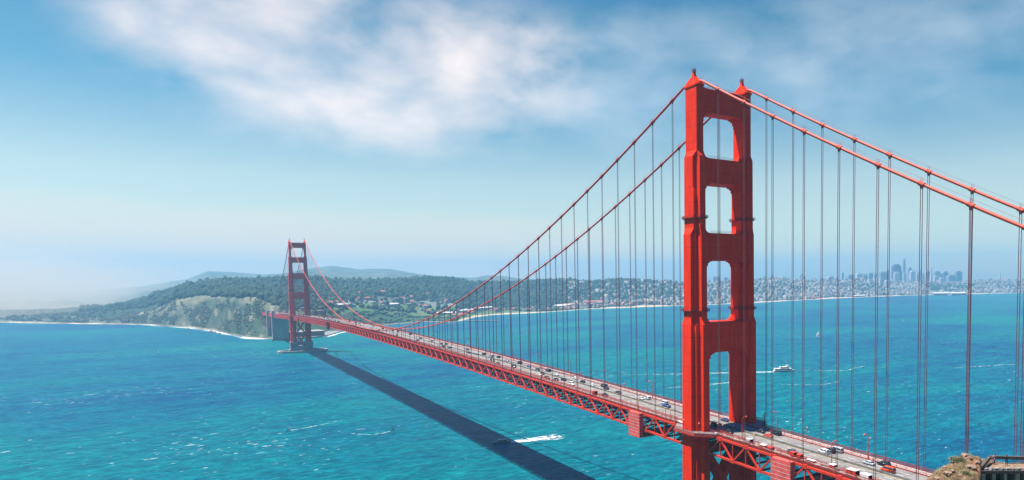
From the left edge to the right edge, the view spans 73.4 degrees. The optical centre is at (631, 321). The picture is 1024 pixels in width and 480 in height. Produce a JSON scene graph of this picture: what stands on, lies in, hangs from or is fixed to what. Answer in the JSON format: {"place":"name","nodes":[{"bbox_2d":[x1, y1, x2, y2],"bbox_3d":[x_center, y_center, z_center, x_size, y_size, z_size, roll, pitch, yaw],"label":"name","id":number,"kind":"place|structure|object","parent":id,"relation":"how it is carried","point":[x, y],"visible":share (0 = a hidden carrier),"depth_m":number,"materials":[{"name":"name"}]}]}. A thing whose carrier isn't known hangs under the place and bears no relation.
{"place":"outdoors","nodes":[
{"label":"outdoors","id":0,"kind":"place"},
{"bbox_2d":[0,266,1019,338],"bbox_3d":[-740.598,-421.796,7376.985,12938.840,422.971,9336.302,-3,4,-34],"label":"hills","id":1,"kind":"structure","parent":0,"point":[52,301],"depth_m":3251.07,"materials":[{"name":"green plant"}]},
{"bbox_2d":[0,296,289,334],"bbox_3d":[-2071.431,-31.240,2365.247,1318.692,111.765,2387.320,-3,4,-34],"label":"scrub","id":2,"kind":"object","parent":1,"relation":"on","point":[41,314],"visible":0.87,"depth_m":2390.73,"materials":[{"name":"green plant"}]},
{"bbox_2d":[289,330,324,337],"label":"brick fort","id":3,"kind":"structure","parent":1,"relation":"on","point":[317,332],"depth_m":1738.89,"materials":[{"name":"brick"}]},
{"bbox_2d":[334,303,347,308],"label":"long shed","id":4,"kind":"structure","parent":1,"relation":"on","point":[338,305],"depth_m":2156.32,"materials":[{"name":"white paint"}]},
{"bbox_2d":[79,274,683,315],"bbox_3d":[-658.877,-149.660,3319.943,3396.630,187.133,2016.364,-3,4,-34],"label":"forest","id":5,"kind":"object","parent":1,"relation":"on","point":[266,289],"visible":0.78,"depth_m":2959.08,"materials":[{"name":"green plant"}]},
{"bbox_2d":[388,303,398,306],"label":"long shed","id":6,"kind":"structure","parent":1,"relation":"on","point":[394,305],"depth_m":2545.05,"materials":[{"name":"beige paint"}]},
{"bbox_2d":[473,307,486,310],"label":"long shed","id":7,"kind":"structure","parent":1,"relation":"on","point":[480,308],"depth_m":3001.11,"materials":[{"name":"beige paint"}]},
{"bbox_2d":[552,303,574,307],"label":"long shed","id":8,"kind":"structure","parent":1,"relation":"on","point":[557,305],"depth_m":3239.04,"materials":[{"name":"white paint"}]},
{"bbox_2d":[584,300,604,303],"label":"long shed","id":9,"kind":"structure","parent":1,"relation":"on","point":[593,301],"depth_m":3481.81,"materials":[{"name":"beige paint"}]},
{"bbox_2d":[346,277,1023,323],"bbox_3d":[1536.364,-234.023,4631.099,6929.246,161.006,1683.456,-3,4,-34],"label":"park trees","id":10,"kind":"object","parent":1,"relation":"on","point":[395,315],"visible":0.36,"depth_m":3705.60,"materials":[{"name":"green plant"}]},
{"bbox_2d":[564,275,1023,304],"bbox_3d":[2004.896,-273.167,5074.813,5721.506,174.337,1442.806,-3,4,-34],"label":"houses","id":11,"kind":"structure","parent":1,"relation":"on","point":[871,292],"depth_m":4707.74,"materials":[{"name":"paint"}]},
{"bbox_2d":[855,273,862,277],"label":"tower block","id":12,"kind":"structure","parent":1,"relation":"on","point":[858,275],"depth_m":6898.52,"materials":[{"name":"grey glass"}]},
{"bbox_2d":[879,278,882,285],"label":"tower block","id":13,"kind":"structure","parent":1,"relation":"on","point":[880,281],"depth_m":5429.56,"materials":[{"name":"grey glass"}]},
{"bbox_2d":[879,272,886,279],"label":"tower block","id":14,"kind":"structure","parent":1,"relation":"on","point":[883,275],"depth_m":6959.64,"materials":[{"name":"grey glass"}]},
{"bbox_2d":[891,264,900,279],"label":"tower block","id":15,"kind":"structure","parent":1,"relation":"on","point":[895,267],"depth_m":6767.16,"materials":[{"name":"stone"}]},
{"bbox_2d":[893,272,899,280],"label":"tower block","id":16,"kind":"structure","parent":1,"relation":"on","point":[896,275],"depth_m":6477.65,"materials":[{"name":"grey glass"}]},
{"bbox_2d":[902,259,905,280],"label":"tower block","id":17,"kind":"structure","parent":1,"relation":"on","point":[904,266],"depth_m":6880.18,"materials":[{"name":"blue glass"}]},
{"bbox_2d":[903,272,906,280],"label":"tower block","id":18,"kind":"structure","parent":1,"relation":"on","point":[904,275],"depth_m":6484.57,"materials":[{"name":"grey glass"}]},
{"bbox_2d":[909,270,915,281],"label":"tower block","id":19,"kind":"structure","parent":1,"relation":"on","point":[912,275],"depth_m":6807.04,"materials":[{"name":"grey glass"}]},
{"bbox_2d":[924,270,929,280],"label":"tower block","id":20,"kind":"structure","parent":1,"relation":"on","point":[928,275],"depth_m":6896.68,"materials":[{"name":"grey glass"}]},
{"bbox_2d":[929,264,932,281],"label":"tower block","id":21,"kind":"structure","parent":1,"relation":"on","point":[931,277],"depth_m":6736.19,"materials":[{"name":"grey concrete"}]},
{"bbox_2d":[933,275,939,281],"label":"tower block","id":22,"kind":"structure","parent":1,"relation":"on","point":[935,278],"depth_m":6379.45,"materials":[{"name":"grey glass"}]},
{"bbox_2d":[931,292,948,294],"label":"long shed","id":23,"kind":"structure","parent":1,"relation":"on","point":[939,293],"depth_m":4723.63,"materials":[{"name":"white paint"}]},
{"bbox_2d":[946,275,955,281],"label":"tower block","id":24,"kind":"structure","parent":1,"relation":"on","point":[950,277],"depth_m":6836.89,"materials":[{"name":"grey glass"}]},
{"bbox_2d":[955,271,961,280],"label":"tower block","id":25,"kind":"structure","parent":1,"relation":"on","point":[958,274],"depth_m":6873.26,"materials":[{"name":"blue glass"}]},
{"bbox_2d":[0,293,1023,479],"bbox_3d":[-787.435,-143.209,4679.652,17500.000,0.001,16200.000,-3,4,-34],"label":"water","id":26,"kind":"structure","parent":0,"point":[102,402],"depth_m":820.74,"materials":[{"name":"blue liquid"}]},
{"bbox_2d":[150,325,264,338],"bbox_3d":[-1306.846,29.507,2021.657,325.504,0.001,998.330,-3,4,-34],"label":"surf","id":27,"kind":"structure","parent":26,"relation":"on","point":[222,333],"depth_m":1864.93,"materials":[{"name":"white liquid"}]},
{"bbox_2d":[266,310,281,335],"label":"concrete pylon","id":28,"kind":"object","parent":26,"relation":"in","point":[269,332],"visible":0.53,"depth_m":1740.16,"materials":[{"name":"grey concrete"}]},
{"bbox_2d":[271,310,289,340],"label":"concrete pylon","id":29,"kind":"object","parent":26,"relation":"in","point":[280,331],"visible":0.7,"depth_m":1649.00,"materials":[{"name":"grey concrete"}]},
{"bbox_2d":[262,312,282,328],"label":"steel arch","id":30,"kind":"structure","parent":29,"relation":"on","point":[264,314],"depth_m":1736.07,"materials":[{"name":"red paint"}]},
{"bbox_2d":[297,331,340,338],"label":"sea wall","id":31,"kind":"structure","parent":26,"relation":"in","point":[328,333],"depth_m":1797.33,"materials":[{"name":"grey concrete"}]},
{"bbox_2d":[493,438,510,443],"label":"tour boat","id":32,"kind":"object","parent":26,"relation":"on","point":[501,441],"visible":1,"depth_m":581.40,"materials":[{"name":"blue paint"}]},
{"bbox_2d":[513,436,560,441],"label":"wake","id":33,"kind":"object","parent":26,"relation":"on","point":[536,439],"visible":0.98,"depth_m":594.30,"materials":[{"name":"white liquid"}]},
{"bbox_2d":[273,68,1023,479],"bbox_3d":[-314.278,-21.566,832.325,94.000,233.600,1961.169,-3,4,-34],"label":"suspension bridge","id":34,"kind":"structure","parent":26,"relation":"on","point":[733,336],"depth_m":294.08,"materials":[{"name":"red paint"}]},
{"bbox_2d":[628,407,673,437],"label":"maintenance scaffold","id":35,"kind":"object","parent":34,"relation":"hanging from","point":[635,421],"visible":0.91,"depth_m":330.71,"materials":[{"name":"red paint"}]},
{"bbox_2d":[710,421,720,427],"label":"car","id":36,"kind":"object","parent":34,"relation":"on","point":[713,423],"visible":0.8,"depth_m":298.30,"materials":[{"name":"paint"}]},
{"bbox_2d":[755,429,765,432],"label":"car","id":37,"kind":"object","parent":34,"relation":"on","point":[761,430],"visible":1,"depth_m":287.39,"materials":[{"name":"paint"}]},
{"bbox_2d":[770,429,781,435],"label":"car","id":38,"kind":"object","parent":34,"relation":"on","point":[776,432],"visible":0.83,"depth_m":283.31,"materials":[{"name":"black paint"}]},
{"bbox_2d":[722,435,859,478],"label":"railing","id":39,"kind":"object","parent":34,"relation":"on","point":[783,453],"visible":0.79,"depth_m":255.83,"materials":[{"name":"red metal"}]},
{"bbox_2d":[771,453,831,479],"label":"maintenance scaffold","id":40,"kind":"object","parent":34,"relation":"hanging from","point":[782,469],"visible":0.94,"depth_m":250.38,"materials":[{"name":"red metal"}]},
{"bbox_2d":[817,448,829,453],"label":"car","id":41,"kind":"object","parent":34,"relation":"on","point":[824,451],"visible":1,"depth_m":255.46,"materials":[{"name":"white paint"}]},
{"bbox_2d":[827,447,835,452],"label":"car","id":42,"kind":"object","parent":34,"relation":"on","point":[833,450],"visible":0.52,"depth_m":256.36,"materials":[{"name":"black paint"}]},
{"bbox_2d":[829,463,836,467],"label":"site box","id":43,"kind":"object","parent":34,"relation":"on","point":[833,465],"visible":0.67,"depth_m":235.62,"materials":[{"name":"white paint"}]},
{"bbox_2d":[832,446,843,452],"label":"car","id":44,"kind":"object","parent":34,"relation":"on","point":[840,449],"visible":0.56,"depth_m":256.76,"materials":[{"name":"white paint"}]},
{"bbox_2d":[846,467,859,474],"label":"site box","id":45,"kind":"object","parent":34,"relation":"on","point":[854,471],"visible":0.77,"depth_m":228.34,"materials":[{"name":"white paint"}]},
{"bbox_2d":[860,472,871,479],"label":"site box","id":46,"kind":"object","parent":34,"relation":"on","point":[865,474],"visible":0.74,"depth_m":224.35,"materials":[{"name":"white paint"}]},
{"bbox_2d":[862,460,874,465],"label":"car","id":47,"kind":"object","parent":34,"relation":"on","point":[870,462],"visible":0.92,"depth_m":241.27,"materials":[{"name":"silver metal"}]},
{"bbox_2d":[877,460,890,465],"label":"car","id":48,"kind":"object","parent":34,"relation":"on","point":[884,462],"visible":0.87,"depth_m":239.97,"materials":[{"name":"black paint"}]},
{"bbox_2d":[880,465,895,473],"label":"car","id":49,"kind":"object","parent":34,"relation":"on","point":[889,469],"visible":0.96,"depth_m":232.34,"materials":[{"name":"orange paint"}]},
{"bbox_2d":[773,365,794,371],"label":"ferry","id":50,"kind":"object","parent":26,"relation":"on","point":[781,368],"visible":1,"depth_m":998.42,"materials":[{"name":"white paint"}]},
{"bbox_2d":[948,292,966,294],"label":"long shed","id":51,"kind":"structure","parent":26,"relation":"on","point":[957,293],"depth_m":4681.18,"materials":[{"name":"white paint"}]},
{"bbox_2d":[0,0,1023,291],"label":"sky","id":52,"kind":"structure","parent":0,"point":[143,142],"materials":[{"name":"blue"}]},
{"bbox_2d":[926,453,1023,479],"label":"terrain","id":53,"kind":"structure","parent":0,"point":[977,471],"depth_m":103.60,"materials":[{"name":"brown plant"}]},
{"bbox_2d":[947,456,957,460],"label":"shrub","id":54,"kind":"object","parent":53,"relation":"on","point":[951,458],"visible":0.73,"depth_m":106.06,"materials":[{"name":"green plant"}]},
{"bbox_2d":[955,457,964,462],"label":"shrub","id":55,"kind":"object","parent":53,"relation":"on","point":[960,458],"visible":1,"depth_m":104.42,"materials":[{"name":"green plant"}]},
{"bbox_2d":[971,464,976,469],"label":"boulder","id":56,"kind":"object","parent":53,"relation":"on","point":[973,467],"visible":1,"depth_m":102.38,"materials":[{"name":"stone"}]},
{"bbox_2d":[981,455,1023,479],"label":"battery lookout","id":57,"kind":"object","parent":53,"relation":"on","point":[997,471],"visible":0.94,"depth_m":104.40,"materials":[{"name":"concrete"}]}
]}

